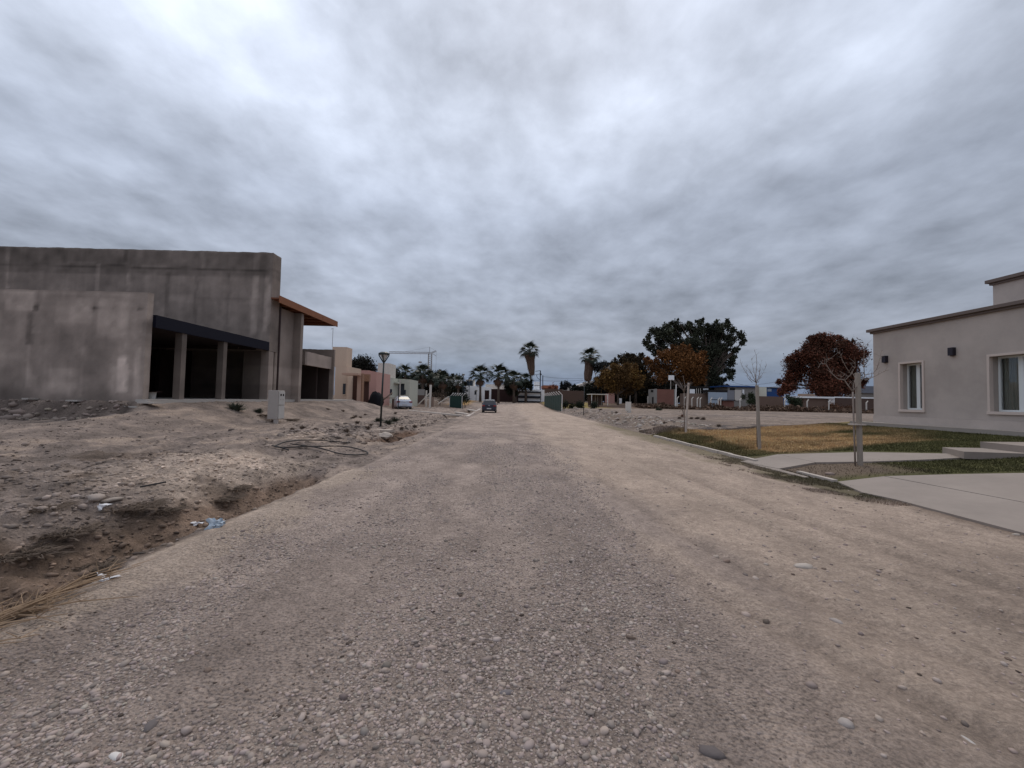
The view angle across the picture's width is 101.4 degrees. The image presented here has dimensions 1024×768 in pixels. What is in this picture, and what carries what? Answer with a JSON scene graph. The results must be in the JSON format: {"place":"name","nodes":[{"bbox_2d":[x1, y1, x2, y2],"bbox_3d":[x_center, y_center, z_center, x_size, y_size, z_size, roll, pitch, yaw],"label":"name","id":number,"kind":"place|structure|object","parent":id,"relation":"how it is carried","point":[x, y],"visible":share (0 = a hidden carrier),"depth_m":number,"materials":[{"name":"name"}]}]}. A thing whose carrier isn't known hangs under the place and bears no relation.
{"place":"outdoors","nodes":[
{"label":"outdoors","id":0,"kind":"place"},
{"bbox_2d":[0,397,483,625],"bbox_3d":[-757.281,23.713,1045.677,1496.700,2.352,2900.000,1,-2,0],"label":"ground","id":1,"kind":"structure","parent":0,"point":[200,417],"depth_m":8.20,"materials":[{"name":"soil"}]},
{"bbox_2d":[0,539,77,563],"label":"dead brush","id":2,"kind":"object","parent":1,"relation":"on","point":[44,549],"visible":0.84,"depth_m":4.26,"materials":[{"name":"plant"}]},
{"bbox_2d":[17,499,79,514],"bbox_3d":[-5.483,1.420,4.846,0.686,0.064,0.743,3,-3,-41],"label":"dead brush","id":3,"kind":"object","parent":1,"relation":"on","point":[61,506],"visible":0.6,"depth_m":4.85,"materials":[{"name":"plant"}]},
{"bbox_2d":[0,399,129,420],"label":"wall debris","id":4,"kind":"object","parent":1,"relation":"on","point":[16,413],"depth_m":14.20,"materials":[{"name":"stone"}]},
{"bbox_2d":[30,521,114,541],"bbox_3d":[-4.989,1.635,4.704,0.826,0.071,0.762,1,-2,-3],"label":"dead brush","id":5,"kind":"object","parent":1,"relation":"on","point":[83,531],"visible":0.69,"depth_m":4.62,"materials":[{"name":"plant"}]},
{"bbox_2d":[0,558,154,643],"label":"dry reeds","id":6,"kind":"object","parent":1,"relation":"on","point":[30,608],"visible":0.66,"depth_m":2.92,"materials":[{"name":"plant"}]},
{"bbox_2d":[69,557,123,577],"bbox_3d":[-4.338,1.934,4.412,0.533,0.050,0.578,1,-2,16],"label":"dead brush","id":7,"kind":"object","parent":1,"relation":"on","point":[106,564],"visible":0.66,"depth_m":4.43,"materials":[{"name":"plant"}]},
{"bbox_2d":[87,493,105,501],"bbox_3d":[-5.248,1.431,5.284,0.246,0.101,0.164,0,-3,34],"label":"stone","id":8,"kind":"object","parent":1,"relation":"on","point":[96,497],"visible":0.99,"depth_m":5.22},
{"bbox_2d":[100,497,123,502],"bbox_3d":[-5.138,1.486,5.375,0.128,0.059,0.248,1,-2,19],"label":"stone","id":9,"kind":"object","parent":1,"relation":"on","point":[112,499],"visible":1,"depth_m":5.34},
{"bbox_2d":[96,497,175,516],"bbox_3d":[-4.991,1.589,5.492,0.950,0.082,0.876,2,-2,-28],"label":"dead brush","id":10,"kind":"object","parent":1,"relation":"on","point":[146,505],"visible":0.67,"depth_m":5.46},
{"bbox_2d":[145,504,193,517],"bbox_3d":[-4.770,1.719,5.785,0.610,0.057,0.660,3,-3,-43],"label":"dead brush","id":11,"kind":"object","parent":1,"relation":"on","point":[170,509],"visible":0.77,"depth_m":5.72,"materials":[{"name":"plant"}]},
{"bbox_2d":[0,246,347,402],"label":"unfinished house","id":12,"kind":"structure","parent":1,"relation":"on","point":[135,325],"depth_m":22.36,"materials":[{"name":"concrete"}]},
{"bbox_2d":[204,518,224,529],"bbox_3d":[-3.440,1.641,4.856,0.199,0.189,0.123,2,-2,-29],"label":"plastic bag","id":13,"kind":"object","parent":1,"relation":"on","point":[213,522],"visible":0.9,"depth_m":4.84,"materials":[{"name":"plastic"}]},
{"bbox_2d":[0,401,429,607],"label":"soil clods","id":14,"kind":"object","parent":1,"relation":"on","point":[83,506],"visible":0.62,"depth_m":5.96,"materials":[{"name":"soil"}]},
{"bbox_2d":[0,401,432,572],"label":"dark litter","id":15,"kind":"object","parent":1,"relation":"on","point":[87,522],"visible":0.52,"depth_m":6.91,"materials":[{"name":"stone"}]},
{"bbox_2d":[209,493,245,502],"bbox_3d":[-4.661,1.827,6.722,0.743,0.064,0.686,2,-2,-8],"label":"dead brush","id":16,"kind":"object","parent":1,"relation":"on","point":[230,497],"visible":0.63,"depth_m":6.70,"materials":[{"name":"plant"}]},
{"bbox_2d":[223,402,248,410],"bbox_3d":[-11.627,0.929,17.686,0.857,0.435,0.819,2,-2,-10],"label":"weed","id":17,"kind":"object","parent":1,"relation":"on","point":[235,407],"visible":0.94,"depth_m":17.58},
{"bbox_2d":[226,484,254,492],"bbox_3d":[-4.700,1.762,7.165,0.660,0.057,0.610,0,-2,27],"label":"dead brush","id":18,"kind":"object","parent":1,"relation":"on","point":[244,486],"visible":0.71,"depth_m":7.16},
{"bbox_2d":[267,390,284,423],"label":"meter pillar","id":19,"kind":"structure","parent":1,"relation":"on","point":[276,404],"depth_m":17.88,"materials":[{"name":"concrete"}]},
{"bbox_2d":[278,406,284,418],"bbox_3d":[-9.991,1.215,18.132,0.030,0.560,0.440,1,-2,0],"label":"lower door","id":20,"kind":"structure","parent":19,"relation":"in","point":[280,408],"depth_m":18.06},
{"bbox_2d":[271,440,367,454],"bbox_3d":[-5.314,1.686,11.358,2.294,0.326,2.468,3,-3,-36],"label":"black hose","id":21,"kind":"object","parent":1,"relation":"on","point":[276,446],"visible":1,"depth_m":10.85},
{"bbox_2d":[332,347,360,400],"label":"cream house","id":22,"kind":"structure","parent":1,"relation":"on","point":[346,373],"depth_m":37.02,"materials":[{"name":"beige paint"}]},
{"bbox_2d":[259,414,451,443],"bbox_3d":[-6.441,2.424,24.389,3.569,0.862,23.117,1,-2,0],"label":"ditch rubble","id":23,"kind":"object","parent":1,"relation":"on","point":[294,431],"visible":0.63,"depth_m":17.11,"materials":[{"name":"stone"}]},
{"bbox_2d":[352,354,377,371],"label":"round dark tree","id":24,"kind":"object","parent":1,"relation":"on","point":[362,362],"visible":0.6,"depth_m":65.07,"materials":[{"name":"green plant"}]},
{"bbox_2d":[357,370,389,405],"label":"pink house","id":25,"kind":"structure","parent":1,"relation":"on","point":[369,382],"depth_m":43.45,"materials":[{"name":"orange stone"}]},
{"bbox_2d":[363,381,368,402],"bbox_3d":[-14.540,0.986,41.513,0.643,2.512,0.200,1,-2,0],"label":"door","id":26,"kind":"structure","parent":25,"relation":"in","point":[366,383],"depth_m":41.43,"materials":[{"name":"brown wood"}]},
{"bbox_2d":[369,391,383,405],"bbox_3d":[-13.587,1.859,41.859,1.468,2.296,2.228,1,-2,0],"label":"tarpaulin heap","id":27,"kind":"object","parent":1,"relation":"on","point":[375,398],"visible":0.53,"depth_m":41.08,"materials":[{"name":"plastic"}]},
{"bbox_2d":[378,352,389,426],"bbox_3d":[-6.509,0.340,21.107,0.551,3.915,0.537,0,-3,38],"label":"street lamp","id":28,"kind":"object","parent":1,"relation":"on","point":[383,355],"visible":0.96,"depth_m":21.07,"materials":[{"name":"black metal"}]},
{"bbox_2d":[379,432,392,439],"bbox_3d":[-5.471,2.248,18.084,0.707,0.378,0.639,1,-2,0],"label":"concrete lump","id":29,"kind":"object","parent":1,"relation":"on","point":[385,435],"visible":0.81,"depth_m":17.87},
{"bbox_2d":[378,363,417,405],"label":"house","id":30,"kind":"structure","parent":1,"relation":"on","point":[409,388],"depth_m":54.88,"materials":[{"name":"white paint"}]},
{"bbox_2d":[394,396,411,408],"bbox_3d":[-12.659,2.139,48.190,2.040,1.475,4.475,2,-2,-22],"label":"parked car","id":31,"kind":"object","parent":1,"relation":"on","point":[405,401],"visible":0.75,"depth_m":46.38,"materials":[{"name":"paint"}]},
{"bbox_2d":[396,363,414,379],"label":"palm tree","id":32,"kind":"object","parent":1,"relation":"on","point":[404,368],"visible":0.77,"depth_m":91.54,"materials":[{"name":"green plant"}]},
{"bbox_2d":[389,347,435,369],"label":"tower crane","id":33,"kind":"object","parent":1,"relation":"on","point":[429,353],"visible":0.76,"depth_m":250.05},
{"bbox_2d":[417,389,424,403],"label":"brick wall","id":34,"kind":"structure","parent":1,"relation":"on","point":[421,394],"depth_m":65.90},
{"bbox_2d":[410,363,435,388],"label":"palm tree","id":35,"kind":"object","parent":1,"relation":"on","point":[422,368],"visible":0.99,"depth_m":87.59,"materials":[{"name":"green plant"}]},
{"bbox_2d":[396,369,451,396],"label":"leafy tree","id":36,"kind":"object","parent":1,"relation":"on","point":[446,390],"visible":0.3,"depth_m":90.86,"materials":[{"name":"green plant"}]},
{"bbox_2d":[429,385,433,407],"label":"utility pillar","id":37,"kind":"structure","parent":1,"relation":"on","point":[431,401],"depth_m":54.91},
{"bbox_2d":[424,369,439,396],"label":"palm tree","id":38,"kind":"object","parent":1,"relation":"on","point":[431,382],"visible":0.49,"depth_m":89.48,"materials":[{"name":"green plant"}]},
{"bbox_2d":[401,369,468,397],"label":"dark thicket","id":39,"kind":"object","parent":1,"relation":"on","point":[461,390],"visible":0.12,"depth_m":101.49,"materials":[{"name":"green plant"}]},
{"bbox_2d":[432,388,448,403],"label":"bare brown bush","id":40,"kind":"object","parent":1,"relation":"on","point":[440,395],"visible":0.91,"depth_m":70.22,"materials":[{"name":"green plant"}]},
{"bbox_2d":[433,369,452,399],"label":"palm tree","id":41,"kind":"object","parent":1,"relation":"on","point":[443,384],"visible":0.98,"depth_m":85.64,"materials":[{"name":"green plant"}]},
{"bbox_2d":[449,393,465,407],"bbox_3d":[-8.077,2.503,62.006,2.382,2.430,0.200,1,-2,0],"label":"green fence","id":42,"kind":"object","parent":1,"relation":"on","point":[455,401],"visible":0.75,"depth_m":61.91,"materials":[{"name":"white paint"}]},
{"bbox_2d":[450,375,464,395],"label":"palm tree","id":43,"kind":"object","parent":1,"relation":"on","point":[456,383],"visible":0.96,"depth_m":94.75,"materials":[{"name":"green plant"}]},
{"bbox_2d":[467,364,490,401],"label":"palm tree","id":44,"kind":"object","parent":1,"relation":"on","point":[480,382],"visible":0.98,"depth_m":95.52,"materials":[{"name":"green plant"}]},
{"bbox_2d":[465,380,503,400],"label":"white house","id":45,"kind":"structure","parent":1,"relation":"on","point":[472,393],"depth_m":105.96,"materials":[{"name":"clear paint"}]},
{"bbox_2d":[491,389,517,401],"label":"boundary wall","id":46,"kind":"structure","parent":1,"relation":"on","point":[503,396],"depth_m":106.25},
{"bbox_2d":[0,402,1023,767],"bbox_3d":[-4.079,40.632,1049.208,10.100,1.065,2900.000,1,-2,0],"label":"gravel road","id":47,"kind":"structure","parent":0,"point":[968,690],"depth_m":3.10,"materials":[{"name":"gravel"}]},
{"bbox_2d":[143,718,157,731],"bbox_3d":[-1.740,1.646,2.014,0.068,0.040,0.094,1,-2,0],"label":"stone","id":48,"kind":"object","parent":47,"relation":"on","point":[151,724],"visible":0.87,"depth_m":2.00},
{"bbox_2d":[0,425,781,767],"bbox_3d":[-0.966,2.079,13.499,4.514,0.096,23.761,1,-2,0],"label":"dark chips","id":49,"kind":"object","parent":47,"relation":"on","point":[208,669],"visible":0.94,"depth_m":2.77,"materials":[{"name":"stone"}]},
{"bbox_2d":[482,399,497,412],"bbox_3d":[-2.750,2.697,51.508,2.040,1.595,4.325,1,-2,-1],"label":"parked car","id":50,"kind":"object","parent":47,"relation":"on","point":[489,404],"visible":1,"depth_m":49.45,"materials":[{"name":"paint"}]},
{"bbox_2d":[486,362,511,402],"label":"palm tree","id":51,"kind":"object","parent":47,"relation":"on","point":[498,383],"visible":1,"depth_m":93.59,"materials":[{"name":"green plant"}]},
{"bbox_2d":[503,369,524,402],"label":"palm tree","id":52,"kind":"object","parent":47,"relation":"on","point":[513,384],"visible":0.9,"depth_m":97.40,"materials":[{"name":"green plant"}]},
{"bbox_2d":[502,378,533,402],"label":"dark thicket","id":53,"kind":"object","parent":47,"relation":"on","point":[509,390],"visible":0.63,"depth_m":100.83,"materials":[{"name":"green plant"}]},
{"bbox_2d":[519,372,534,402],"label":"palm tree","id":54,"kind":"object","parent":47,"relation":"on","point":[526,375],"visible":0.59,"depth_m":101.72,"materials":[{"name":"green plant"}]},
{"bbox_2d":[519,340,539,379],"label":"palm tree","id":55,"kind":"object","parent":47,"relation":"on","point":[529,355],"visible":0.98,"depth_m":107.55,"materials":[{"name":"green plant"}]},
{"bbox_2d":[699,744,726,758],"bbox_3d":[0.930,1.708,1.941,0.119,0.033,0.077,0,-3,30],"label":"stone","id":56,"kind":"object","parent":47,"relation":"on","point":[712,751],"visible":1,"depth_m":1.93,"materials":[{"name":"stone"}]},
{"bbox_2d":[529,426,1023,765],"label":"scattered pebbles","id":57,"kind":"object","parent":47,"relation":"on","point":[811,684],"visible":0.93,"depth_m":3.24,"materials":[{"name":"stone"}]},
{"bbox_2d":[575,434,1021,731],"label":"fallen leaves","id":58,"kind":"object","parent":47,"relation":"on","point":[919,674],"visible":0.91,"depth_m":3.01,"materials":[{"name":"plant"}]},
{"bbox_2d":[793,563,813,568],"bbox_3d":[2.915,1.830,4.191,0.187,0.063,0.126,1,-2,0],"label":"stone","id":59,"kind":"object","parent":47,"relation":"on","point":[803,565],"visible":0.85,"depth_m":4.16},
{"bbox_2d":[837,717,854,728],"bbox_3d":[1.692,1.725,2.123,0.066,0.045,0.063,1,-2,0],"label":"stone","id":60,"kind":"object","parent":47,"relation":"on","point":[846,722],"visible":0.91,"depth_m":2.12,"materials":[{"name":"stone"}]},
{"bbox_2d":[0,0,1023,404],"label":"sky","id":61,"kind":"structure","parent":0,"point":[471,182],"materials":[{"name":"grey"}]},
{"bbox_2d":[539,402,1023,480],"bbox_3d":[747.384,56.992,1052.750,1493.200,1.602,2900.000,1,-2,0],"label":"lawn and lot ground","id":62,"kind":"structure","parent":0,"point":[728,419],"depth_m":26.03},
{"bbox_2d":[518,382,543,402],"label":"banded house","id":63,"kind":"structure","parent":62,"relation":"on","point":[535,395],"depth_m":103.96,"materials":[{"name":"paint"}]},
{"bbox_2d":[543,391,562,410],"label":"green fence","id":64,"kind":"object","parent":62,"relation":"on","point":[553,401],"visible":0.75,"depth_m":68.75,"materials":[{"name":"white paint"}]},
{"bbox_2d":[545,389,584,403],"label":"long brick wall","id":65,"kind":"structure","parent":62,"relation":"on","point":[571,397],"depth_m":84.05,"materials":[{"name":"brick"}]},
{"bbox_2d":[559,380,571,390],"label":"dark tree","id":66,"kind":"object","parent":62,"relation":"on","point":[565,386],"visible":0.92,"depth_m":127.78,"materials":[{"name":"green plant"}]},
{"bbox_2d":[569,382,593,400],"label":"hedge bush","id":67,"kind":"object","parent":62,"relation":"on","point":[579,388],"visible":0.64,"depth_m":99.82,"materials":[{"name":"green plant"}]},
{"bbox_2d":[579,347,600,401],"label":"palm tree","id":68,"kind":"object","parent":62,"relation":"on","point":[590,360],"visible":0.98,"depth_m":117.38,"materials":[{"name":"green plant"}]},
{"bbox_2d":[587,394,607,405],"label":"carport","id":69,"kind":"object","parent":62,"relation":"on","point":[595,397],"visible":0.6,"depth_m":75.81,"materials":[{"name":"white paint"}]},
{"bbox_2d":[591,360,609,375],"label":"grey tree","id":70,"kind":"object","parent":62,"relation":"on","point":[598,366],"visible":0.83,"depth_m":117.18,"materials":[{"name":"green plant"}]},
{"bbox_2d":[605,393,621,403],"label":"pink hut","id":71,"kind":"object","parent":62,"relation":"on","point":[611,398],"visible":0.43,"depth_m":92.07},
{"bbox_2d":[590,362,645,404],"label":"yellow brown tree","id":72,"kind":"object","parent":62,"relation":"on","point":[625,377],"visible":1,"depth_m":83.16,"materials":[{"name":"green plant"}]},
{"bbox_2d":[608,351,655,402],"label":"olive tree","id":73,"kind":"object","parent":62,"relation":"on","point":[633,358],"visible":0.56,"depth_m":96.65,"materials":[{"name":"green plant"}]},
{"bbox_2d":[563,407,719,429],"bbox_3d":[8.774,2.936,41.438,3.964,0.856,41.064,1,-2,0],"label":"rubble","id":74,"kind":"object","parent":62,"relation":"on","point":[638,425],"visible":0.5,"depth_m":27.02,"materials":[{"name":"stone"}]},
{"bbox_2d":[585,376,729,403],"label":"dark hedge","id":75,"kind":"object","parent":62,"relation":"on","point":[595,390],"visible":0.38,"depth_m":97.54,"materials":[{"name":"green plant"}]},
{"bbox_2d":[648,389,674,405],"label":"brick house","id":76,"kind":"structure","parent":62,"relation":"on","point":[666,396],"depth_m":76.14,"materials":[{"name":"brick"}]},
{"bbox_2d":[643,342,710,390],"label":"orange tree","id":77,"kind":"object","parent":62,"relation":"on","point":[686,365],"visible":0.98,"depth_m":85.69,"materials":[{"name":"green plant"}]},
{"bbox_2d":[685,383,689,431],"bbox_3d":[8.243,1.301,19.731,0.209,2.720,0.080,1,-2,0],"label":"tree stake","id":78,"kind":"object","parent":62,"relation":"on","point":[686,418],"visible":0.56,"depth_m":19.71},
{"bbox_2d":[641,317,747,393],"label":"eucalyptus tree","id":79,"kind":"object","parent":62,"relation":"on","point":[713,343],"visible":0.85,"depth_m":94.94,"materials":[{"name":"green plant"}]},
{"bbox_2d":[680,386,709,406],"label":"brown shack","id":80,"kind":"structure","parent":62,"relation":"on","point":[704,398],"depth_m":82.18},
{"bbox_2d":[639,425,774,449],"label":"kerb weeds","id":81,"kind":"object","parent":62,"relation":"on","point":[666,431],"visible":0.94,"depth_m":16.85,"materials":[{"name":"green plant"}]},
{"bbox_2d":[699,390,727,404],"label":"blue sheet wall","id":82,"kind":"structure","parent":62,"relation":"on","point":[717,394],"depth_m":80.20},
{"bbox_2d":[711,399,733,406],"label":"red brick stack","id":83,"kind":"object","parent":62,"relation":"on","point":[728,403],"visible":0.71,"depth_m":74.14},
{"bbox_2d":[708,385,755,406],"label":"blue roof shed","id":84,"kind":"structure","parent":62,"relation":"on","point":[734,393],"depth_m":88.18,"materials":[{"name":"paint"}]},
{"bbox_2d":[653,435,837,481],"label":"kerb","id":85,"kind":"structure","parent":62,"relation":"on","point":[732,455],"depth_m":13.10,"materials":[{"name":"concrete"}]},
{"bbox_2d":[740,391,755,404],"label":"green bush","id":86,"kind":"object","parent":62,"relation":"on","point":[751,399],"visible":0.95,"depth_m":78.00,"materials":[{"name":"green plant"}]},
{"bbox_2d":[633,402,873,413],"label":"dry scrub","id":87,"kind":"object","parent":62,"relation":"on","point":[751,407],"visible":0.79,"depth_m":69.26,"materials":[{"name":"brown plant"}]},
{"bbox_2d":[740,350,766,446],"bbox_3d":[7.976,0.460,13.907,0.969,3.230,0.572,2,-2,-12],"label":"bare sapling","id":88,"kind":"object","parent":62,"relation":"on","point":[755,381],"visible":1,"depth_m":13.87,"materials":[{"name":"brown plant"}]},
{"bbox_2d":[755,385,761,449],"bbox_3d":[8.093,1.243,13.748,0.184,2.408,0.081,1,-2,0],"label":"tree stake","id":89,"kind":"object","parent":62,"relation":"on","point":[758,416],"visible":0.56,"depth_m":13.73,"materials":[{"name":"wood"}]},
{"bbox_2d":[759,387,766,395],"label":"cream box house","id":90,"kind":"structure","parent":62,"relation":"on","point":[762,391],"depth_m":90.30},
{"bbox_2d":[759,396,782,406],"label":"adobe wall","id":91,"kind":"structure","parent":62,"relation":"on","point":[769,400],"depth_m":82.22,"materials":[{"name":"brick"}]},
{"bbox_2d":[767,387,783,404],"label":"blue building","id":92,"kind":"structure","parent":62,"relation":"on","point":[771,391],"depth_m":130.42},
{"bbox_2d":[785,395,804,406],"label":"green bush","id":93,"kind":"object","parent":62,"relation":"on","point":[793,400],"visible":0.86,"depth_m":77.75,"materials":[{"name":"green plant"}]},
{"bbox_2d":[697,454,911,505],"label":"verge grass","id":94,"kind":"structure","parent":62,"relation":"on","point":[816,481],"depth_m":8.79,"materials":[{"name":"green plant"}]},
{"bbox_2d":[782,394,834,408],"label":"adobe shed","id":95,"kind":"structure","parent":62,"relation":"on","point":[817,401],"depth_m":82.25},
{"bbox_2d":[775,330,872,405],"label":"red autumn tree","id":96,"kind":"object","parent":62,"relation":"on","point":[822,381],"visible":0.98,"depth_m":99.01,"materials":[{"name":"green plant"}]},
{"bbox_2d":[818,400,854,409],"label":"dry bush","id":97,"kind":"object","parent":62,"relation":"on","point":[836,406],"visible":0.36,"depth_m":76.18,"materials":[{"name":"brown plant"}]},
{"bbox_2d":[652,422,1023,478],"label":"lawn grass","id":98,"kind":"structure","parent":62,"relation":"on","point":[837,432],"depth_m":13.41,"materials":[{"name":"yellow plant"}]},
{"bbox_2d":[817,343,888,465],"bbox_3d":[8.246,0.451,10.219,2.138,3.080,0.603,2,-2,-10],"label":"bare sapling","id":99,"kind":"object","parent":62,"relation":"on","point":[871,376],"visible":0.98,"depth_m":10.25,"materials":[{"name":"brown plant"}]},
{"bbox_2d":[834,397,873,409],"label":"dark adobe wall","id":100,"kind":"structure","parent":62,"relation":"on","point":[842,401],"depth_m":80.28,"materials":[{"name":"brick"}]},
{"bbox_2d":[855,373,862,465],"bbox_3d":[8.502,1.007,10.257,0.136,2.559,0.089,1,-2,0],"label":"tree stake","id":101,"kind":"object","parent":62,"relation":"on","point":[859,436],"visible":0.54,"depth_m":10.23,"materials":[{"name":"wood"}]},
{"bbox_2d":[846,386,873,396],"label":"grey roof house","id":102,"kind":"structure","parent":62,"relation":"on","point":[867,391],"depth_m":120.12,"materials":[{"name":"stone"}]},
{"bbox_2d":[850,421,1023,436],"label":"base walk","id":103,"kind":"structure","parent":62,"relation":"on","point":[978,430],"depth_m":14.41,"materials":[{"name":"concrete"}]},
{"bbox_2d":[866,271,1023,430],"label":"grey house","id":104,"kind":"structure","parent":62,"relation":"on","point":[964,369],"depth_m":14.99,"materials":[{"name":"paint"}]},
{"bbox_2d":[898,360,924,411],"bbox_3d":[15.907,0.109,16.485,0.475,1.998,1.069,1,-2,0],"label":"window","id":105,"kind":"structure","parent":104,"relation":"in","point":[915,372],"depth_m":16.68,"materials":[{"name":"white plastic"}]},
{"bbox_2d":[986,351,1023,414],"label":"window","id":106,"kind":"structure","parent":104,"relation":"in","point":[1010,368],"depth_m":13.51,"materials":[{"name":"white plastic"}]},
{"bbox_2d":[942,447,1023,459],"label":"step slab","id":107,"kind":"structure","parent":62,"relation":"on","point":[974,453],"depth_m":9.87,"materials":[{"name":"concrete"}]},
{"bbox_2d":[980,442,1023,452],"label":"step slab","id":108,"kind":"structure","parent":107,"relation":"on","point":[1013,446],"depth_m":10.46,"materials":[{"name":"concrete"}]},
{"bbox_2d":[741,452,961,477],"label":"entrance path","id":109,"kind":"structure","parent":0,"point":[778,462],"depth_m":10.91,"materials":[{"name":"concrete"}]},
{"bbox_2d":[838,473,1023,534],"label":"driveway","id":110,"kind":"structure","parent":0,"point":[994,500],"depth_m":7.28,"materials":[{"name":"concrete"}]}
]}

